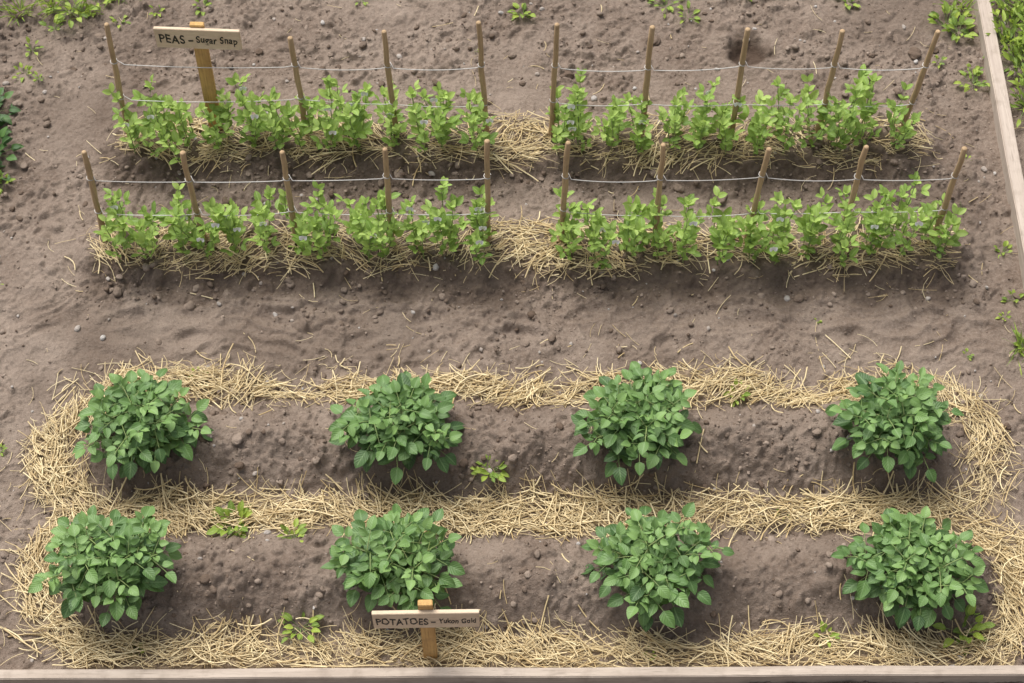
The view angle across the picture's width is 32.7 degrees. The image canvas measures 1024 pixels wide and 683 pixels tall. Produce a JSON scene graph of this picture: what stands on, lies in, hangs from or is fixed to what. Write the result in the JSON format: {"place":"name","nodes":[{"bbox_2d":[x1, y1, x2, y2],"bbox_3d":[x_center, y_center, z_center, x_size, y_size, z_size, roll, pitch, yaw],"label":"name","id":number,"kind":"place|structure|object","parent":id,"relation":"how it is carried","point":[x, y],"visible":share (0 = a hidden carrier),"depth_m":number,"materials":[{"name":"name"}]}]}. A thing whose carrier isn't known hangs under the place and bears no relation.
{"place":"outdoors","nodes":[
{"label":"outdoors","id":0,"kind":"place"},
{"bbox_2d":[0,0,1023,682],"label":"ground","id":1,"kind":"structure","parent":0,"point":[884,330],"depth_m":8.60,"materials":[{"name":"soil"}]},
{"bbox_2d":[0,87,20,125],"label":"weed","id":2,"kind":"object","parent":1,"relation":"on","point":[12,109],"visible":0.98,"depth_m":9.21,"materials":[{"name":"green plant"}]},
{"bbox_2d":[0,126,23,160],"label":"weed","id":3,"kind":"object","parent":1,"relation":"on","point":[5,137],"visible":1,"depth_m":9.05,"materials":[{"name":"green plant"}]},
{"bbox_2d":[0,0,43,26],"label":"grass tuft","id":4,"kind":"object","parent":1,"relation":"on","point":[22,8],"visible":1,"depth_m":9.55,"materials":[{"name":"green plant"}]},
{"bbox_2d":[43,0,98,27],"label":"weed","id":5,"kind":"object","parent":1,"relation":"on","point":[70,22],"visible":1,"depth_m":9.53,"materials":[{"name":"green plant"}]},
{"bbox_2d":[81,150,105,242],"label":"wooden stake","id":6,"kind":"object","parent":1,"relation":"on","point":[89,173],"visible":0.81,"depth_m":8.32,"materials":[{"name":"brown wood"}]},
{"bbox_2d":[28,505,181,626],"bbox_3d":[-1.749,0.934,7.524,0.632,0.317,0.569,0,58,0],"label":"potato plant","id":7,"kind":"object","parent":1,"relation":"on","point":[101,554],"visible":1,"depth_m":7.47,"materials":[{"name":"green plant"}]},
{"bbox_2d":[104,22,128,134],"bbox_3d":[-1.972,-1.281,8.756,0.080,0.912,0.032,-13,59,-8],"label":"wooden stake","id":8,"kind":"object","parent":1,"relation":"on","point":[118,85],"visible":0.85,"depth_m":8.62,"materials":[{"name":"brown wood"}]},
{"bbox_2d":[110,58,487,106],"bbox_3d":[-1.058,-1.289,8.726,1.873,0.333,0.058,0,58,0],"label":"garden twine","id":9,"kind":"object","parent":8,"relation":"attached to","point":[297,94],"visible":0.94,"depth_m":8.62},
{"bbox_2d":[102,74,162,153],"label":"pea plant","id":10,"kind":"object","parent":1,"relation":"on","point":[132,129],"visible":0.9,"depth_m":8.85,"materials":[{"name":"green plant"}]},
{"bbox_2d":[72,368,213,479],"bbox_3d":[-1.675,0.355,7.982,0.646,0.396,0.582,0,58,0],"label":"potato plant","id":11,"kind":"object","parent":1,"relation":"on","point":[138,413],"visible":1,"depth_m":7.91,"materials":[{"name":"green plant"}]},
{"bbox_2d":[125,200,164,259],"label":"pea plant","id":12,"kind":"object","parent":1,"relation":"on","point":[141,238],"visible":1,"depth_m":8.52,"materials":[{"name":"green plant"}]},
{"bbox_2d":[140,93,175,157],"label":"pea plant","id":13,"kind":"object","parent":1,"relation":"on","point":[158,122],"visible":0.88,"depth_m":8.87,"materials":[{"name":"green plant"}]},
{"bbox_2d":[159,180,196,256],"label":"pea plant","id":14,"kind":"object","parent":1,"relation":"on","point":[178,207],"visible":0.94,"depth_m":8.50,"materials":[{"name":"green plant"}]},
{"bbox_2d":[156,95,203,164],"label":"pea plant","id":15,"kind":"object","parent":1,"relation":"on","point":[179,109],"visible":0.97,"depth_m":8.85,"materials":[{"name":"green plant"}]},
{"bbox_2d":[180,150,207,242],"bbox_3d":[-1.533,-0.673,8.445,0.037,0.804,0.040,0,58,0],"label":"wooden stake","id":16,"kind":"object","parent":1,"relation":"on","point":[195,207],"visible":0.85,"depth_m":8.32,"materials":[{"name":"brown wood"}]},
{"bbox_2d":[153,22,241,129],"bbox_3d":[-1.536,-1.288,8.828,0.415,0.920,0.048,2,59,0],"label":"garden sign","id":17,"kind":"object","parent":1,"relation":"on","point":[200,38],"visible":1,"depth_m":8.51,"materials":[{"name":"brown wood"}]},
{"bbox_2d":[163,197,232,258],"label":"pea plant","id":18,"kind":"object","parent":1,"relation":"on","point":[198,240],"visible":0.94,"depth_m":8.51,"materials":[{"name":"green plant"}]},
{"bbox_2d":[195,88,235,148],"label":"pea plant","id":19,"kind":"object","parent":1,"relation":"on","point":[221,112],"visible":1,"depth_m":8.88,"materials":[{"name":"green plant"}]},
{"bbox_2d":[206,500,252,538],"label":"weed","id":20,"kind":"object","parent":1,"relation":"on","point":[242,511],"visible":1,"depth_m":7.95,"materials":[{"name":"green plant"}]},
{"bbox_2d":[225,72,267,147],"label":"pea plant","id":21,"kind":"object","parent":1,"relation":"on","point":[254,127],"visible":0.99,"depth_m":8.86,"materials":[{"name":"green plant"}]},
{"bbox_2d":[247,182,287,254],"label":"pea plant","id":22,"kind":"object","parent":1,"relation":"on","point":[264,213],"visible":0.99,"depth_m":8.52,"materials":[{"name":"green plant"}]},
{"bbox_2d":[260,86,297,149],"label":"pea plant","id":23,"kind":"object","parent":1,"relation":"on","point":[275,126],"visible":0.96,"depth_m":8.89,"materials":[{"name":"green plant"}]},
{"bbox_2d":[280,150,297,244],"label":"wooden stake","id":24,"kind":"object","parent":1,"relation":"on","point":[290,203],"visible":0.88,"depth_m":8.35,"materials":[{"name":"brown wood"}]},
{"bbox_2d":[277,518,306,541],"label":"weed","id":25,"kind":"object","parent":1,"relation":"on","point":[301,530],"visible":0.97,"depth_m":7.87,"materials":[{"name":"green plant"}]},
{"bbox_2d":[277,189,311,255],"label":"pea plant","id":26,"kind":"object","parent":1,"relation":"on","point":[301,240],"visible":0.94,"depth_m":8.53,"materials":[{"name":"green plant"}]},
{"bbox_2d":[287,36,308,137],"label":"wooden stake","id":27,"kind":"object","parent":1,"relation":"on","point":[296,72],"visible":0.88,"depth_m":8.68,"materials":[{"name":"brown wood"}]},
{"bbox_2d":[277,611,323,643],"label":"weed","id":28,"kind":"object","parent":1,"relation":"on","point":[288,617],"visible":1,"depth_m":7.65,"materials":[{"name":"green plant"}]},
{"bbox_2d":[281,93,320,151],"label":"pea plant","id":29,"kind":"object","parent":1,"relation":"on","point":[302,124],"visible":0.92,"depth_m":8.89,"materials":[{"name":"green plant"}]},
{"bbox_2d":[299,179,342,260],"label":"pea plant","id":30,"kind":"object","parent":1,"relation":"on","point":[329,227],"visible":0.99,"depth_m":8.48,"materials":[{"name":"green plant"}]},
{"bbox_2d":[310,75,347,151],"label":"pea plant","id":31,"kind":"object","parent":1,"relation":"on","point":[329,125],"visible":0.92,"depth_m":8.87,"materials":[{"name":"green plant"}]},
{"bbox_2d":[331,81,374,151],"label":"pea plant","id":32,"kind":"object","parent":1,"relation":"on","point":[357,126],"visible":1,"depth_m":8.86,"materials":[{"name":"green plant"}]},
{"bbox_2d":[334,193,377,262],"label":"pea plant","id":33,"kind":"object","parent":1,"relation":"on","point":[361,226],"visible":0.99,"depth_m":8.50,"materials":[{"name":"green plant"}]},
{"bbox_2d":[365,187,404,258],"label":"pea plant","id":34,"kind":"object","parent":1,"relation":"on","point":[380,222],"visible":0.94,"depth_m":8.51,"materials":[{"name":"green plant"}]},
{"bbox_2d":[382,147,394,239],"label":"wooden stake","id":35,"kind":"object","parent":1,"relation":"on","point":[388,199],"visible":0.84,"depth_m":8.32,"materials":[{"name":"brown wood"}]},
{"bbox_2d":[371,80,407,146],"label":"pea plant","id":36,"kind":"object","parent":1,"relation":"on","point":[389,109],"visible":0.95,"depth_m":8.90,"materials":[{"name":"green plant"}]},
{"bbox_2d":[381,30,397,135],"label":"wooden stake","id":37,"kind":"object","parent":1,"relation":"on","point":[388,71],"visible":0.84,"depth_m":8.63,"materials":[{"name":"brown wood"}]},
{"bbox_2d":[320,503,464,611],"bbox_3d":[-0.517,0.938,7.581,0.631,0.371,0.570,0,58,0],"label":"potato plant","id":38,"kind":"object","parent":1,"relation":"on","point":[391,563],"visible":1,"depth_m":7.52,"materials":[{"name":"green plant"}]},
{"bbox_2d":[328,371,464,484],"bbox_3d":[-0.526,0.374,7.926,0.626,0.354,0.568,0,58,0],"label":"potato plant","id":39,"kind":"object","parent":1,"relation":"on","point":[401,414],"visible":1,"depth_m":7.86,"materials":[{"name":"green plant"}]},
{"bbox_2d":[398,194,431,258],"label":"pea plant","id":40,"kind":"object","parent":1,"relation":"on","point":[419,234],"visible":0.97,"depth_m":8.55,"materials":[{"name":"green plant"}]},
{"bbox_2d":[405,79,444,152],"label":"pea plant","id":41,"kind":"object","parent":1,"relation":"on","point":[421,132],"visible":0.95,"depth_m":8.83,"materials":[{"name":"green plant"}]},
{"bbox_2d":[372,600,479,659],"bbox_3d":[-0.355,1.262,7.430,0.440,0.720,0.048,-1,59,-1],"label":"garden sign","id":42,"kind":"object","parent":1,"relation":"on","point":[426,618],"visible":1,"depth_m":7.20,"materials":[{"name":"brown wood"}]},
{"bbox_2d":[417,81,462,150],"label":"pea plant","id":43,"kind":"object","parent":1,"relation":"on","point":[439,117],"visible":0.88,"depth_m":8.88,"materials":[{"name":"green plant"}]},
{"bbox_2d":[421,176,472,255],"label":"pea plant","id":44,"kind":"object","parent":1,"relation":"on","point":[441,219],"visible":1,"depth_m":8.54,"materials":[{"name":"green plant"}]},
{"bbox_2d":[455,88,497,153],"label":"pea plant","id":45,"kind":"object","parent":1,"relation":"on","point":[478,115],"visible":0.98,"depth_m":8.84,"materials":[{"name":"green plant"}]},
{"bbox_2d":[463,184,498,264],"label":"pea plant","id":46,"kind":"object","parent":1,"relation":"on","point":[477,237],"visible":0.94,"depth_m":8.51,"materials":[{"name":"green plant"}]},
{"bbox_2d":[476,21,489,132],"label":"wooden stake","id":47,"kind":"object","parent":1,"relation":"on","point":[481,64],"visible":0.8,"depth_m":8.62,"materials":[{"name":"brown wood"}]},
{"bbox_2d":[484,139,490,243],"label":"wooden stake","id":48,"kind":"object","parent":1,"relation":"on","point":[487,173],"visible":0.88,"depth_m":8.30,"materials":[{"name":"brown wood"}]},
{"bbox_2d":[86,173,490,215],"bbox_3d":[-1.066,-0.708,8.393,1.936,0.312,0.044,0,59,0],"label":"garden twine","id":49,"kind":"object","parent":48,"relation":"attached to","point":[287,180],"visible":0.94,"depth_m":8.28,"materials":[{"name":"fabric"}]},
{"bbox_2d":[470,455,508,482],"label":"weed","id":50,"kind":"object","parent":1,"relation":"on","point":[493,475],"visible":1,"depth_m":7.99,"materials":[{"name":"green plant"}]},
{"bbox_2d":[0,322,1023,668],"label":"straw mulch","id":51,"kind":"object","parent":1,"relation":"on","point":[504,646],"visible":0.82,"depth_m":7.97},
{"bbox_2d":[0,0,1023,665],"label":"soil clods","id":52,"kind":"object","parent":1,"relation":"on","point":[798,298],"visible":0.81,"depth_m":8.63,"materials":[{"name":"soil"}]},
{"bbox_2d":[0,665,1023,682],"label":"wooden edging board","id":53,"kind":"object","parent":1,"relation":"on","point":[925,674],"visible":1,"depth_m":7.52,"materials":[{"name":"brown wood"}]},
{"bbox_2d":[0,2,1023,665],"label":"pebbles","id":54,"kind":"object","parent":1,"relation":"on","point":[436,266],"visible":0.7,"depth_m":8.63,"materials":[{"name":"stone"}]},
{"bbox_2d":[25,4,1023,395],"bbox_3d":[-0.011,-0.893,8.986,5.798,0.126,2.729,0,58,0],"label":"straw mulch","id":55,"kind":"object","parent":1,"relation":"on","point":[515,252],"visible":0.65,"depth_m":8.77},
{"bbox_2d":[93,188,138,261],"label":"pea plant","id":56,"kind":"object","parent":55,"relation":"on","point":[114,209],"visible":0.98,"depth_m":8.51,"materials":[{"name":"green plant"}]},
{"bbox_2d":[208,198,249,256],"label":"pea plant","id":57,"kind":"object","parent":55,"relation":"on","point":[233,221],"visible":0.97,"depth_m":8.53,"materials":[{"name":"green plant"}]},
{"bbox_2d":[682,76,720,152],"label":"pea plant","id":58,"kind":"object","parent":55,"relation":"on","point":[701,124],"visible":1,"depth_m":8.86,"materials":[{"name":"green plant"}]},
{"bbox_2d":[548,23,559,137],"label":"wooden stake","id":59,"kind":"object","parent":1,"relation":"on","point":[554,72],"visible":0.93,"depth_m":8.68,"materials":[{"name":"brown wood"}]},
{"bbox_2d":[550,61,929,106],"bbox_3d":[1.123,-1.287,8.729,1.866,0.322,0.051,0,58,0],"label":"garden twine","id":60,"kind":"object","parent":59,"relation":"attached to","point":[725,68],"visible":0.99,"depth_m":8.62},
{"bbox_2d":[545,85,576,151],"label":"pea plant","id":61,"kind":"object","parent":1,"relation":"on","point":[561,133],"visible":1,"depth_m":8.86,"materials":[{"name":"green plant"}]},
{"bbox_2d":[558,141,570,244],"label":"wooden stake","id":62,"kind":"object","parent":1,"relation":"on","point":[566,157],"visible":0.85,"depth_m":8.31,"materials":[{"name":"brown wood"}]},
{"bbox_2d":[549,186,587,262],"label":"pea plant","id":63,"kind":"object","parent":1,"relation":"on","point":[571,227],"visible":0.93,"depth_m":8.54,"materials":[{"name":"green plant"}]},
{"bbox_2d":[566,63,592,152],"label":"pea plant","id":64,"kind":"object","parent":1,"relation":"on","point":[580,124],"visible":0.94,"depth_m":8.86,"materials":[{"name":"green plant"}]},
{"bbox_2d":[572,198,619,269],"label":"pea plant","id":65,"kind":"object","parent":1,"relation":"on","point":[599,223],"visible":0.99,"depth_m":8.49,"materials":[{"name":"green plant"}]},
{"bbox_2d":[590,91,630,150],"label":"pea plant","id":66,"kind":"object","parent":1,"relation":"on","point":[616,116],"visible":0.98,"depth_m":8.90,"materials":[{"name":"green plant"}]},
{"bbox_2d":[616,195,653,256],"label":"pea plant","id":67,"kind":"object","parent":1,"relation":"on","point":[633,226],"visible":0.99,"depth_m":8.52,"materials":[{"name":"green plant"}]},
{"bbox_2d":[571,361,701,485],"bbox_3d":[0.571,0.346,7.960,0.609,0.344,0.610,0,58,0],"label":"potato plant","id":68,"kind":"object","parent":1,"relation":"on","point":[638,412],"visible":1,"depth_m":7.89,"materials":[{"name":"green plant"}]},
{"bbox_2d":[619,92,654,154],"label":"pea plant","id":69,"kind":"object","parent":1,"relation":"on","point":[645,142],"visible":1,"depth_m":8.91,"materials":[{"name":"green plant"}]},
{"bbox_2d":[640,25,654,137],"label":"wooden stake","id":70,"kind":"object","parent":1,"relation":"on","point":[646,83],"visible":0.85,"depth_m":8.59,"materials":[{"name":"brown wood"}]},
{"bbox_2d":[581,502,734,631],"bbox_3d":[0.640,0.945,7.588,0.626,0.342,0.588,-26,62,-15],"label":"potato plant","id":71,"kind":"object","parent":1,"relation":"on","point":[657,556],"visible":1,"depth_m":7.53,"materials":[{"name":"green plant"}]},
{"bbox_2d":[640,187,677,259],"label":"pea plant","id":72,"kind":"object","parent":1,"relation":"on","point":[661,236],"visible":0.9,"depth_m":8.54,"materials":[{"name":"green plant"}]},
{"bbox_2d":[654,143,665,242],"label":"wooden stake","id":73,"kind":"object","parent":1,"relation":"on","point":[660,175],"visible":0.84,"depth_m":8.30,"materials":[{"name":"brown wood"}]},
{"bbox_2d":[655,86,696,150],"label":"pea plant","id":74,"kind":"object","parent":1,"relation":"on","point":[677,117],"visible":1,"depth_m":8.91,"materials":[{"name":"green plant"}]},
{"bbox_2d":[665,193,706,261],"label":"pea plant","id":75,"kind":"object","parent":1,"relation":"on","point":[689,229],"visible":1,"depth_m":8.53,"materials":[{"name":"green plant"}]},
{"bbox_2d":[706,186,740,264],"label":"pea plant","id":76,"kind":"object","parent":1,"relation":"on","point":[724,234],"visible":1,"depth_m":8.54,"materials":[{"name":"green plant"}]},
{"bbox_2d":[711,94,745,154],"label":"pea plant","id":77,"kind":"object","parent":1,"relation":"on","point":[723,123],"visible":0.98,"depth_m":8.92,"materials":[{"name":"green plant"}]},
{"bbox_2d":[730,27,750,139],"bbox_3d":[1.139,-1.266,8.773,0.039,0.901,0.033,32,64,18],"label":"wooden stake","id":78,"kind":"object","parent":1,"relation":"on","point":[741,68],"visible":0.85,"depth_m":8.66,"materials":[{"name":"brown wood"}]},
{"bbox_2d":[737,89,777,157],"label":"pea plant","id":79,"kind":"object","parent":1,"relation":"on","point":[756,127],"visible":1,"depth_m":8.88,"materials":[{"name":"green plant"}]},
{"bbox_2d":[743,147,771,243],"bbox_3d":[1.180,-0.678,8.447,0.046,0.836,0.036,0,58,0],"label":"wooden stake","id":80,"kind":"object","parent":1,"relation":"on","point":[760,179],"visible":0.79,"depth_m":8.30,"materials":[{"name":"brown wood"}]},
{"bbox_2d":[560,172,958,216],"bbox_3d":[1.175,-0.710,8.394,1.887,0.334,0.049,0,58,0],"label":"garden twine","id":81,"kind":"object","parent":80,"relation":"attached to","point":[752,178],"visible":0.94,"depth_m":8.28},
{"bbox_2d":[733,194,782,263],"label":"pea plant","id":82,"kind":"object","parent":1,"relation":"on","point":[753,237],"visible":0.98,"depth_m":8.51,"materials":[{"name":"green plant"}]},
{"bbox_2d":[757,191,802,264],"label":"pea plant","id":83,"kind":"object","parent":1,"relation":"on","point":[782,241],"visible":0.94,"depth_m":8.50,"materials":[{"name":"green plant"}]},
{"bbox_2d":[766,76,812,154],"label":"pea plant","id":84,"kind":"object","parent":1,"relation":"on","point":[781,112],"visible":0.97,"depth_m":8.85,"materials":[{"name":"green plant"}]},
{"bbox_2d":[794,187,833,259],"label":"pea plant","id":85,"kind":"object","parent":1,"relation":"on","point":[811,228],"visible":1,"depth_m":8.54,"materials":[{"name":"green plant"}]},
{"bbox_2d":[798,73,842,147],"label":"pea plant","id":86,"kind":"object","parent":1,"relation":"on","point":[805,91],"visible":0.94,"depth_m":8.89,"materials":[{"name":"green plant"}]},
{"bbox_2d":[814,29,844,132],"bbox_3d":[1.587,-1.265,8.769,0.033,0.890,0.035,0,58,0],"label":"wooden stake","id":87,"kind":"object","parent":1,"relation":"on","point":[832,69],"visible":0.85,"depth_m":8.64,"materials":[{"name":"brown wood"}]},
{"bbox_2d":[823,184,861,268],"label":"pea plant","id":88,"kind":"object","parent":1,"relation":"on","point":[847,225],"visible":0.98,"depth_m":8.50,"materials":[{"name":"green plant"}]},
{"bbox_2d":[816,64,871,151],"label":"pea plant","id":89,"kind":"object","parent":1,"relation":"on","point":[849,119],"visible":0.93,"depth_m":8.85,"materials":[{"name":"green plant"}]},
{"bbox_2d":[839,145,868,243],"bbox_3d":[1.640,-0.684,8.445,0.034,0.836,0.040,0,58,0],"label":"wooden stake","id":90,"kind":"object","parent":1,"relation":"on","point":[860,166],"visible":0.67,"depth_m":8.25,"materials":[{"name":"brown wood"}]},
{"bbox_2d":[848,72,886,145],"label":"pea plant","id":91,"kind":"object","parent":1,"relation":"on","point":[866,113],"visible":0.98,"depth_m":8.86,"materials":[{"name":"green plant"}]},
{"bbox_2d":[858,184,897,255],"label":"pea plant","id":92,"kind":"object","parent":1,"relation":"on","point":[875,224],"visible":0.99,"depth_m":8.48,"materials":[{"name":"green plant"}]},
{"bbox_2d":[825,360,963,482],"bbox_3d":[1.734,0.324,7.923,0.588,0.351,0.578,22,61,13],"label":"potato plant","id":93,"kind":"object","parent":1,"relation":"on","point":[905,419],"visible":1,"depth_m":7.86,"materials":[{"name":"green plant"}]},
{"bbox_2d":[886,81,920,148],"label":"pea plant","id":94,"kind":"object","parent":1,"relation":"on","point":[907,131],"visible":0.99,"depth_m":8.90,"materials":[{"name":"green plant"}]},
{"bbox_2d":[886,168,932,256],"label":"pea plant","id":95,"kind":"object","parent":1,"relation":"on","point":[904,208],"visible":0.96,"depth_m":8.52,"materials":[{"name":"green plant"}]},
{"bbox_2d":[831,506,988,630],"bbox_3d":[1.755,0.953,7.583,0.635,0.292,0.564,35,65,19],"label":"potato plant","id":96,"kind":"object","parent":1,"relation":"on","point":[921,557],"visible":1,"depth_m":7.54,"materials":[{"name":"green plant"}]},
{"bbox_2d":[899,30,940,134],"bbox_3d":[2.031,-1.267,8.759,0.061,0.891,0.034,33,64,18],"label":"wooden stake","id":97,"kind":"object","parent":1,"relation":"on","point":[917,88],"visible":0.81,"depth_m":8.66,"materials":[{"name":"brown wood"}]},
{"bbox_2d":[919,193,968,258],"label":"pea plant","id":98,"kind":"object","parent":1,"relation":"on","point":[949,220],"visible":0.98,"depth_m":8.56,"materials":[{"name":"green plant"}]},
{"bbox_2d":[929,146,966,244],"bbox_3d":[2.099,-0.683,8.434,0.038,0.837,0.043,0,58,0],"label":"wooden stake","id":99,"kind":"object","parent":1,"relation":"on","point":[949,191],"visible":0.87,"depth_m":8.33,"materials":[{"name":"brown wood"}]},
{"bbox_2d":[928,0,974,42],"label":"weed","id":100,"kind":"object","parent":1,"relation":"on","point":[946,7],"visible":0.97,"depth_m":9.52,"materials":[{"name":"green plant"}]},
{"bbox_2d":[942,14,977,40],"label":"weed","id":101,"kind":"object","parent":1,"relation":"on","point":[953,21],"visible":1,"depth_m":9.46,"materials":[{"name":"green plant"}]},
{"bbox_2d":[932,604,994,654],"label":"weed","id":102,"kind":"object","parent":1,"relation":"on","point":[969,610],"visible":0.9,"depth_m":7.67,"materials":[{"name":"green plant"}]},
{"bbox_2d":[973,0,1023,288],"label":"wooden edging board","id":103,"kind":"object","parent":1,"relation":"on","point":[1004,130],"visible":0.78,"depth_m":9.11,"materials":[{"name":"brown wood"}]},
{"bbox_2d":[983,9,1023,68],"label":"weed","id":104,"kind":"object","parent":1,"relation":"on","point":[1001,37],"visible":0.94,"depth_m":9.42,"materials":[{"name":"green plant"}]},
{"bbox_2d":[991,0,1023,38],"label":"weed","id":105,"kind":"object","parent":1,"relation":"on","point":[1018,9],"visible":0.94,"depth_m":9.50,"materials":[{"name":"green plant"}]},
{"bbox_2d":[1000,34,1023,80],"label":"weed","id":106,"kind":"object","parent":1,"relation":"on","point":[1006,55],"visible":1,"depth_m":9.36,"materials":[{"name":"green plant"}]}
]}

